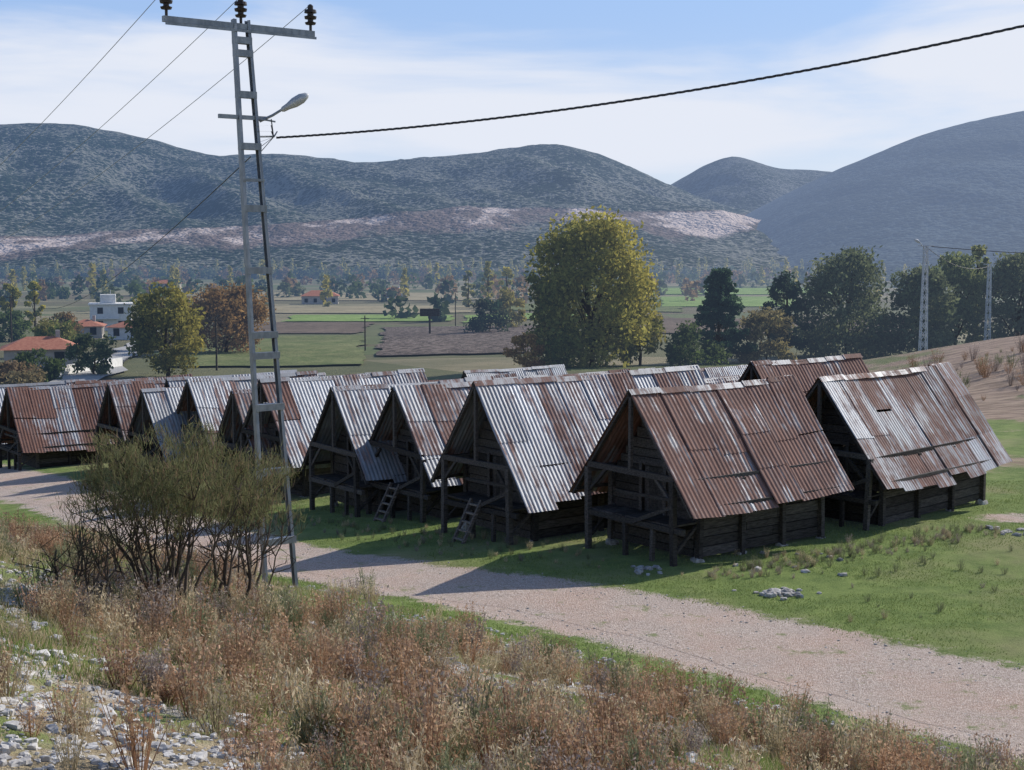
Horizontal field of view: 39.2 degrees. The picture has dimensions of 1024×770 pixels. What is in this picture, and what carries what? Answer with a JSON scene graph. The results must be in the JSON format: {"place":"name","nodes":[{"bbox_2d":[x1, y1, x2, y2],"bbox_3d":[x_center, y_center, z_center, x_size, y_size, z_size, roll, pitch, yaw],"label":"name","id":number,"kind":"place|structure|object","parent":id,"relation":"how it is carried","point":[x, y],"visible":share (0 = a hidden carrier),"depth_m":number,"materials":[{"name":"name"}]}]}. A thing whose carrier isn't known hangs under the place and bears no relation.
{"place":"outdoors","nodes":[
{"label":"outdoors","id":0,"kind":"place"},
{"bbox_2d":[50,341,137,381],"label":"village road","id":1,"kind":"structure","parent":0,"point":[122,352],"depth_m":153.10,"materials":[{"name":"asphalt"}]},
{"bbox_2d":[175,335,368,365],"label":"pasture field","id":2,"kind":"structure","parent":0,"point":[318,350],"depth_m":194.78,"materials":[{"name":"plant"}]},
{"bbox_2d":[182,281,276,352],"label":"plane tree","id":3,"kind":"object","parent":2,"relation":"on","point":[232,312],"visible":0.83,"depth_m":196.03,"materials":[{"name":"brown plant"}]},
{"bbox_2d":[254,322,373,332],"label":"dark field","id":4,"kind":"structure","parent":0,"point":[319,327],"depth_m":297.24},
{"bbox_2d":[189,292,532,299],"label":"stubble field","id":5,"kind":"structure","parent":0,"point":[414,296],"depth_m":561.49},
{"bbox_2d":[266,305,471,312],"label":"stubble field","id":6,"kind":"structure","parent":0,"point":[337,309],"depth_m":414.20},
{"bbox_2d":[284,314,454,320],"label":"crop field","id":7,"kind":"structure","parent":0,"point":[344,318],"depth_m":346.11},
{"bbox_2d":[0,123,788,277],"bbox_3d":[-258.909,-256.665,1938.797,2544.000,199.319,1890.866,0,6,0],"label":"mountain range","id":8,"kind":"structure","parent":0,"point":[498,208],"depth_m":1458.00,"materials":[{"name":"plant"}]},
{"bbox_2d":[375,325,535,354],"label":"plowed field","id":9,"kind":"structure","parent":0,"point":[411,340],"depth_m":227.33,"materials":[{"name":"soil"}]},
{"bbox_2d":[0,278,1023,769],"bbox_3d":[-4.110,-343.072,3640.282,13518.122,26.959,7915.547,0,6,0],"label":"ground","id":10,"kind":"structure","parent":0,"point":[1002,408],"depth_m":31.16,"materials":[{"name":"plant"}]},
{"bbox_2d":[6,295,13,341],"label":"wooden pole","id":11,"kind":"object","parent":10,"relation":"on","point":[10,297],"visible":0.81,"depth_m":215.03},
{"bbox_2d":[0,283,21,321],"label":"poplar tree","id":12,"kind":"object","parent":10,"relation":"on","point":[16,293],"visible":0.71,"depth_m":289.26,"materials":[{"name":"green plant"}]},
{"bbox_2d":[0,309,32,341],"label":"olive tree","id":13,"kind":"object","parent":10,"relation":"on","point":[20,326],"visible":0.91,"depth_m":238.57,"materials":[{"name":"green plant"}]},
{"bbox_2d":[0,359,43,383],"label":"oak shrub","id":14,"kind":"object","parent":10,"relation":"on","point":[7,366],"visible":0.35,"depth_m":131.42,"materials":[{"name":"green plant"}]},
{"bbox_2d":[0,369,47,384],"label":"oak shrub","id":15,"kind":"object","parent":10,"relation":"on","point":[19,377],"visible":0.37,"depth_m":119.44,"materials":[{"name":"green plant"}]},
{"bbox_2d":[23,281,45,326],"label":"poplar tree","id":16,"kind":"object","parent":10,"relation":"on","point":[34,285],"visible":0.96,"depth_m":285.32,"materials":[{"name":"green plant"}]},
{"bbox_2d":[9,347,66,381],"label":"olive tree","id":17,"kind":"object","parent":10,"relation":"on","point":[52,367],"visible":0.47,"depth_m":140.93,"materials":[{"name":"green plant"}]},
{"bbox_2d":[4,349,77,367],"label":"walls","id":18,"kind":"structure","parent":10,"relation":"on","point":[10,354],"depth_m":163.56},
{"bbox_2d":[0,336,79,350],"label":"roof","id":19,"kind":"structure","parent":18,"relation":"on","point":[43,342],"depth_m":164.51,"materials":[{"name":"tile"}]},
{"bbox_2d":[17,352,64,361],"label":"windows","id":20,"kind":"structure","parent":18,"relation":"attached to","point":[60,355],"depth_m":164.14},
{"bbox_2d":[0,379,84,459],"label":"granary shed","id":21,"kind":"structure","parent":10,"relation":"on","point":[57,383],"depth_m":67.92,"materials":[{"name":"metal"}]},
{"bbox_2d":[31,318,76,340],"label":"walnut tree","id":22,"kind":"object","parent":10,"relation":"on","point":[52,327],"visible":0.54,"depth_m":187.46,"materials":[{"name":"green plant"}]},
{"bbox_2d":[33,311,83,343],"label":"oak tree","id":23,"kind":"object","parent":10,"relation":"on","point":[61,316],"visible":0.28,"depth_m":224.71,"materials":[{"name":"green plant"}]},
{"bbox_2d":[0,380,131,470],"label":"granary shed","id":24,"kind":"structure","parent":10,"relation":"on","point":[42,426],"depth_m":60.72,"materials":[{"name":"metal"}]},
{"bbox_2d":[55,357,122,376],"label":"roadside wall","id":25,"kind":"structure","parent":10,"relation":"on","point":[116,362],"depth_m":155.57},
{"bbox_2d":[2,495,176,612],"bbox_3d":[-4.591,1.937,16.011,1.261,1.436,1.796,4,7,36],"label":"broom shrub","id":26,"kind":"object","parent":10,"relation":"on","point":[96,559],"visible":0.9,"depth_m":15.88,"materials":[{"name":"plant"}]},
{"bbox_2d":[63,332,116,374],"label":"olive tree","id":27,"kind":"object","parent":10,"relation":"on","point":[85,341],"visible":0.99,"depth_m":149.43,"materials":[{"name":"green plant"}]},
{"bbox_2d":[80,326,104,337],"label":"walls","id":28,"kind":"structure","parent":10,"relation":"on","point":[99,333],"depth_m":253.78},
{"bbox_2d":[78,319,106,326],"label":"roof","id":29,"kind":"structure","parent":28,"relation":"on","point":[86,322],"depth_m":254.52,"materials":[{"name":"tile"}]},
{"bbox_2d":[90,305,131,330],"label":"walls","id":30,"kind":"structure","parent":10,"relation":"on","point":[110,311],"depth_m":288.60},
{"bbox_2d":[88,289,132,304],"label":"roof","id":31,"kind":"structure","parent":30,"relation":"on","point":[108,299],"depth_m":289.77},
{"bbox_2d":[97,307,131,322],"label":"windows","id":32,"kind":"structure","parent":30,"relation":"attached to","point":[120,310],"depth_m":288.86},
{"bbox_2d":[93,380,165,470],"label":"granary shed","id":33,"kind":"structure","parent":10,"relation":"on","point":[118,404],"depth_m":56.45,"materials":[{"name":"metal"}]},
{"bbox_2d":[108,327,156,339],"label":"walls","id":34,"kind":"structure","parent":10,"relation":"on","point":[122,335],"depth_m":247.56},
{"bbox_2d":[106,320,131,327],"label":"roof","id":35,"kind":"structure","parent":34,"relation":"on","point":[120,325],"depth_m":247.89,"materials":[{"name":"tile"}]},
{"bbox_2d":[74,374,192,459],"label":"granary shed","id":36,"kind":"structure","parent":10,"relation":"on","point":[106,381],"depth_m":63.75,"materials":[{"name":"metal"}]},
{"bbox_2d":[51,415,278,607],"bbox_3d":[-4.146,1.574,16.926,2.240,2.535,2.374,3,6,25],"label":"broom shrub","id":37,"kind":"object","parent":10,"relation":"on","point":[164,490],"visible":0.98,"depth_m":16.60,"materials":[{"name":"plant"}]},
{"bbox_2d":[124,281,207,376],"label":"walnut tree","id":38,"kind":"object","parent":10,"relation":"on","point":[149,319],"visible":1,"depth_m":148.63,"materials":[{"name":"green plant"}]},
{"bbox_2d":[124,386,211,479],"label":"granary shed","id":39,"kind":"structure","parent":10,"relation":"on","point":[158,405],"depth_m":53.02,"materials":[{"name":"metal"}]},
{"bbox_2d":[155,299,185,349],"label":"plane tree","id":40,"kind":"object","parent":10,"relation":"on","point":[168,339],"visible":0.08,"depth_m":204.57,"materials":[{"name":"green plant"}]},
{"bbox_2d":[210,317,220,370],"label":"wooden pole","id":41,"kind":"object","parent":10,"relation":"on","point":[215,320],"visible":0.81,"depth_m":160.21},
{"bbox_2d":[164,370,296,387],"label":"granary shed","id":42,"kind":"structure","parent":10,"relation":"on","point":[175,382],"depth_m":54.71,"materials":[{"name":"metal"}]},
{"bbox_2d":[159,0,316,587],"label":"utility pole","id":43,"kind":"object","parent":10,"relation":"on","point":[234,27],"visible":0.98,"depth_m":27.91,"materials":[{"name":"metal"}]},
{"bbox_2d":[0,0,154,164],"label":"power line","id":44,"kind":"object","parent":43,"relation":"attached to","point":[88,73],"visible":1,"depth_m":31.18,"materials":[{"name":"metal"}]},
{"bbox_2d":[1,0,236,210],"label":"power line","id":45,"kind":"object","parent":43,"relation":"attached to","point":[125,105],"visible":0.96,"depth_m":33.88,"materials":[{"name":"metal"}]},
{"bbox_2d":[42,156,250,308],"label":"overhead wire","id":46,"kind":"object","parent":43,"relation":"attached to","point":[164,235],"visible":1,"depth_m":40.09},
{"bbox_2d":[0,8,306,241],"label":"power line","id":47,"kind":"object","parent":43,"relation":"attached to","point":[162,126],"visible":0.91,"depth_m":36.09,"materials":[{"name":"metal"}]},
{"bbox_2d":[259,93,308,121],"bbox_3d":[-4.475,-5.439,28.174,0.977,0.596,0.200,-1,6,-8],"label":"street lamp","id":48,"kind":"object","parent":43,"relation":"attached to","point":[297,100],"visible":1,"depth_m":28.13,"materials":[{"name":"metal"}]},
{"bbox_2d":[276,25,1023,138],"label":"overhead cable","id":49,"kind":"object","parent":43,"relation":"attached to","point":[737,82],"visible":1,"depth_m":24.44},
{"bbox_2d":[172,440,305,607],"bbox_3d":[-3.586,1.886,18.289,1.544,2.295,1.780,2,6,16],"label":"broom shrub","id":50,"kind":"object","parent":10,"relation":"on","point":[228,543],"visible":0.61,"depth_m":18.29,"materials":[{"name":"plant"}]},
{"bbox_2d":[174,370,318,478],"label":"granary shed","id":51,"kind":"structure","parent":10,"relation":"on","point":[206,399],"depth_m":52.44,"materials":[{"name":"metal"}]},
{"bbox_2d":[202,451,313,601],"bbox_3d":[-3.595,2.069,20.000,1.637,2.351,1.333,-2,6,-23],"label":"broom shrub","id":52,"kind":"object","parent":10,"relation":"on","point":[264,510],"visible":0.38,"depth_m":19.94,"materials":[{"name":"plant"}]},
{"bbox_2d":[212,389,329,491],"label":"granary shed","id":53,"kind":"structure","parent":10,"relation":"on","point":[237,408],"depth_m":46.95,"materials":[{"name":"metal"}]},
{"bbox_2d":[301,296,338,303],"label":"walls","id":54,"kind":"structure","parent":10,"relation":"on","point":[311,299],"depth_m":475.44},
{"bbox_2d":[301,290,339,295],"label":"roof","id":55,"kind":"structure","parent":54,"relation":"on","point":[314,293],"depth_m":476.55,"materials":[{"name":"tile"}]},
{"bbox_2d":[234,368,427,499],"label":"granary shed","id":56,"kind":"structure","parent":10,"relation":"on","point":[304,398],"depth_m":45.56,"materials":[{"name":"metal"}]},
{"bbox_2d":[361,316,368,350],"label":"wooden pole","id":57,"kind":"object","parent":10,"relation":"on","point":[364,318],"visible":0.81,"depth_m":205.19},
{"bbox_2d":[300,376,491,516],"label":"granary shed","id":58,"kind":"structure","parent":10,"relation":"on","point":[342,448],"depth_m":40.54,"materials":[{"name":"metal"}]},
{"bbox_2d":[346,435,363,480],"bbox_3d":[-4.437,2.079,41.055,0.130,1.210,0.920,-4,7,-37],"label":"door","id":59,"kind":"structure","parent":58,"relation":"in","point":[360,474],"depth_m":41.31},
{"bbox_2d":[420,309,439,333],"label":"billboard","id":60,"kind":"object","parent":10,"relation":"on","point":[429,312],"visible":0.82,"depth_m":261.82},
{"bbox_2d":[359,374,547,522],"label":"granary shed","id":61,"kind":"structure","parent":10,"relation":"on","point":[422,418],"depth_m":39.05,"materials":[{"name":"metal"}]},
{"bbox_2d":[406,438,419,481],"bbox_3d":[-2.605,2.103,39.573,0.130,1.210,0.920,-5,7,-39],"label":"door","id":62,"kind":"structure","parent":61,"relation":"in","point":[414,474],"depth_m":39.80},
{"bbox_2d":[461,270,476,306],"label":"poplar tree","id":63,"kind":"object","parent":10,"relation":"on","point":[467,300],"visible":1,"depth_m":429.02,"materials":[{"name":"green plant"}]},
{"bbox_2d":[428,373,516,381],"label":"granary shed","id":64,"kind":"structure","parent":10,"relation":"on","point":[505,375],"depth_m":61.33,"materials":[{"name":"metal"}]},
{"bbox_2d":[0,544,951,769],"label":"limestone rocks","id":65,"kind":"object","parent":10,"relation":"on","point":[25,757],"visible":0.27,"depth_m":9.02,"materials":[{"name":"stone"}]},
{"bbox_2d":[0,537,967,769],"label":"dry grass","id":66,"kind":"structure","parent":10,"relation":"on","point":[54,623],"depth_m":13.18,"materials":[{"name":"plant"}]},
{"bbox_2d":[480,261,494,304],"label":"poplar tree","id":67,"kind":"object","parent":10,"relation":"on","point":[488,286],"visible":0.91,"depth_m":423.50,"materials":[{"name":"green plant"}]},
{"bbox_2d":[463,297,514,331],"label":"oak tree","id":68,"kind":"object","parent":10,"relation":"on","point":[482,321],"visible":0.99,"depth_m":261.00,"materials":[{"name":"green plant"}]},
{"bbox_2d":[498,267,515,300],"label":"poplar tree","id":69,"kind":"object","parent":10,"relation":"on","point":[508,273],"visible":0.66,"depth_m":418.00,"materials":[{"name":"green plant"}]},
{"bbox_2d":[492,287,526,326],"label":"poplar tree","id":70,"kind":"object","parent":10,"relation":"on","point":[506,299],"visible":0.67,"depth_m":283.81,"materials":[{"name":"green plant"}]},
{"bbox_2d":[0,257,1022,321],"bbox_3d":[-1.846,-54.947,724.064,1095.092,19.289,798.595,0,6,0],"label":"distant trees","id":71,"kind":"object","parent":10,"relation":"on","point":[99,276],"visible":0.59,"depth_m":724.43,"materials":[{"name":"green plant"}]},
{"bbox_2d":[0,508,1023,769],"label":"dry brush","id":72,"kind":"object","parent":10,"relation":"on","point":[444,718],"visible":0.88,"depth_m":13.28,"materials":[{"name":"plant"}]},
{"bbox_2d":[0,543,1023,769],"bbox_3d":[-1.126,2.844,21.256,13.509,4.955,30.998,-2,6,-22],"label":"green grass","id":73,"kind":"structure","parent":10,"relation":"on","point":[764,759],"depth_m":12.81,"materials":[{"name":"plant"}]},
{"bbox_2d":[461,364,566,377],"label":"granary shed","id":74,"kind":"structure","parent":10,"relation":"on","point":[559,369],"depth_m":70.29,"materials":[{"name":"metal"}]},
{"bbox_2d":[502,332,545,367],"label":"oak shrub","id":75,"kind":"object","parent":10,"relation":"on","point":[524,360],"visible":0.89,"depth_m":142.71,"materials":[{"name":"green plant"}]},
{"bbox_2d":[524,292,573,365],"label":"poplar tree","id":76,"kind":"object","parent":10,"relation":"on","point":[538,331],"visible":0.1,"depth_m":147.88,"materials":[{"name":"green plant"}]},
{"bbox_2d":[493,369,630,379],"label":"granary shed","id":77,"kind":"structure","parent":10,"relation":"on","point":[610,371],"depth_m":54.08,"materials":[{"name":"metal"}]},
{"bbox_2d":[430,365,706,545],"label":"granary shed","id":78,"kind":"structure","parent":10,"relation":"on","point":[516,454],"depth_m":35.63,"materials":[{"name":"metal"}]},
{"bbox_2d":[487,449,505,498],"bbox_3d":[-0.297,2.235,35.758,0.130,1.210,0.920,-4,7,-38],"label":"door","id":79,"kind":"structure","parent":78,"relation":"in","point":[497,490],"depth_m":35.94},
{"bbox_2d":[521,205,660,367],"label":"tree","id":80,"kind":"object","parent":10,"relation":"on","point":[564,282],"visible":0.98,"depth_m":143.40,"materials":[{"name":"green plant"}]},
{"bbox_2d":[175,501,1022,621],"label":"verge weeds","id":81,"kind":"object","parent":10,"relation":"on","point":[835,549],"visible":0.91,"depth_m":33.02,"materials":[{"name":"plant"}]},
{"bbox_2d":[615,278,666,365],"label":"poplar tree","id":82,"kind":"object","parent":10,"relation":"on","point":[656,326],"visible":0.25,"depth_m":149.43,"materials":[{"name":"green plant"}]},
{"bbox_2d":[663,320,731,365],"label":"olive tree","id":83,"kind":"object","parent":10,"relation":"on","point":[686,338],"visible":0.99,"depth_m":151.71,"materials":[{"name":"green plant"}]},
{"bbox_2d":[568,375,853,566],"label":"granary shed","id":84,"kind":"structure","parent":10,"relation":"on","point":[697,473],"depth_m":33.01,"materials":[{"name":"metal"}]},
{"bbox_2d":[639,458,666,515],"bbox_3d":[3.253,2.320,32.852,0.130,1.210,0.920,-4,7,-38],"label":"door","id":85,"kind":"structure","parent":84,"relation":"in","point":[651,488],"depth_m":32.94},
{"bbox_2d":[704,375,740,384],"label":"granary shed","id":86,"kind":"structure","parent":10,"relation":"on","point":[732,379],"depth_m":48.12,"materials":[{"name":"metal"}]},
{"bbox_2d":[699,364,747,377],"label":"granary shed","id":87,"kind":"structure","parent":10,"relation":"on","point":[710,372],"depth_m":57.99,"materials":[{"name":"metal"}]},
{"bbox_2d":[692,267,758,362],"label":"pine tree","id":88,"kind":"object","parent":10,"relation":"on","point":[720,300],"visible":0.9,"depth_m":156.77,"materials":[{"name":"green plant"}]},
{"bbox_2d":[727,306,797,362],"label":"oak tree","id":89,"kind":"object","parent":10,"relation":"on","point":[755,323],"visible":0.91,"depth_m":158.56,"materials":[{"name":"green plant"}]},
{"bbox_2d":[732,587,821,600],"bbox_3d":[5.360,4.176,29.066,1.503,0.165,1.080,5,7,42],"label":"stone pile","id":90,"kind":"object","parent":10,"relation":"on","point":[786,592],"visible":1,"depth_m":28.79,"materials":[{"name":"stone"}]},
{"bbox_2d":[760,270,812,357],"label":"olive tree","id":91,"kind":"object","parent":10,"relation":"on","point":[786,286],"visible":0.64,"depth_m":169.59,"materials":[{"name":"green plant"}]},
{"bbox_2d":[738,353,869,394],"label":"granary shed","id":92,"kind":"structure","parent":10,"relation":"on","point":[807,372],"depth_m":42.11,"materials":[{"name":"metal"}]},
{"bbox_2d":[631,525,1023,575],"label":"loose stones","id":93,"kind":"object","parent":10,"relation":"on","point":[639,569],"visible":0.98,"depth_m":31.17,"materials":[{"name":"stone"}]},
{"bbox_2d":[788,245,911,358],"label":"ash tree","id":94,"kind":"object","parent":10,"relation":"on","point":[856,266],"visible":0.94,"depth_m":168.75,"materials":[{"name":"green plant"}]},
{"bbox_2d":[805,362,1011,530],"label":"granary shed","id":95,"kind":"structure","parent":10,"relation":"on","point":[916,442],"depth_m":37.00,"materials":[{"name":"metal"}]},
{"bbox_2d":[828,439,849,477],"bbox_3d":[8.241,2.005,36.710,0.130,1.210,0.920,-6,8,-45],"label":"door","id":96,"kind":"structure","parent":95,"relation":"in","point":[845,464],"depth_m":36.54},
{"bbox_2d":[870,265,961,355],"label":"ash tree","id":97,"kind":"object","parent":10,"relation":"on","point":[941,320],"visible":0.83,"depth_m":165.97,"materials":[{"name":"green plant"}]},
{"bbox_2d":[914,239,933,350],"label":"lattice pole","id":98,"kind":"object","parent":10,"relation":"on","point":[926,251],"visible":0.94,"depth_m":127.77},
{"bbox_2d":[930,246,1018,252],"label":"overhead wire","id":99,"kind":"object","parent":98,"relation":"attached to","point":[977,250],"visible":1,"depth_m":126.61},
{"bbox_2d":[902,251,1002,347],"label":"ash tree","id":100,"kind":"object","parent":10,"relation":"on","point":[970,286],"visible":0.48,"depth_m":172.54,"materials":[{"name":"green plant"}]},
{"bbox_2d":[896,332,1023,400],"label":"hillside scrub","id":101,"kind":"object","parent":10,"relation":"on","point":[973,356],"visible":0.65,"depth_m":85.59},
{"bbox_2d":[961,244,994,341],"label":"poplar tree","id":102,"kind":"object","parent":10,"relation":"on","point":[980,254],"visible":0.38,"depth_m":176.87,"materials":[{"name":"green plant"}]},
{"bbox_2d":[983,264,995,339],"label":"lattice pole","id":103,"kind":"object","parent":10,"relation":"on","point":[989,276],"visible":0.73,"depth_m":165.77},
{"bbox_2d":[971,250,1023,341],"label":"ash tree","id":104,"kind":"object","parent":10,"relation":"on","point":[1009,277],"visible":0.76,"depth_m":171.71,"materials":[{"name":"green plant"}]},
{"bbox_2d":[0,471,1023,748],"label":"gravel road","id":105,"kind":"structure","parent":0,"point":[916,689],"depth_m":25.27,"materials":[{"name":"gravel"}]},
{"bbox_2d":[0,0,1023,184],"label":"sky","id":106,"kind":"structure","parent":0,"point":[370,64],"materials":[{"name":"blue"}]},
{"bbox_2d":[461,313,586,321],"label":"crop field","id":107,"kind":"structure","parent":0,"point":[473,316],"depth_m":353.06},
{"bbox_2d":[504,303,682,311],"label":"crop field","id":108,"kind":"structure","parent":0,"point":[661,308],"depth_m":408.47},
{"bbox_2d":[591,288,847,293],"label":"crop field","id":109,"kind":"structure","parent":0,"point":[741,291],"depth_m":647.91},
{"bbox_2d":[661,296,794,305],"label":"crop field","id":110,"kind":"structure","parent":0,"point":[745,301],"depth_m":497.40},
{"bbox_2d":[671,157,830,210],"bbox_3d":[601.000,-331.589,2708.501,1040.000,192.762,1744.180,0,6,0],"label":"cone mountain","id":111,"kind":"structure","parent":0,"point":[743,183],"depth_m":2474.62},
{"bbox_2d":[640,318,910,333],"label":"dark field","id":112,"kind":"structure","parent":0,"point":[670,325],"depth_m":297.30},
{"bbox_2d":[745,111,1023,280],"bbox_3d":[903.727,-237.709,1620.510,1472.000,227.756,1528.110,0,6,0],"label":"shaded mountain","id":113,"kind":"structure","parent":0,"point":[960,187],"depth_m":1271.46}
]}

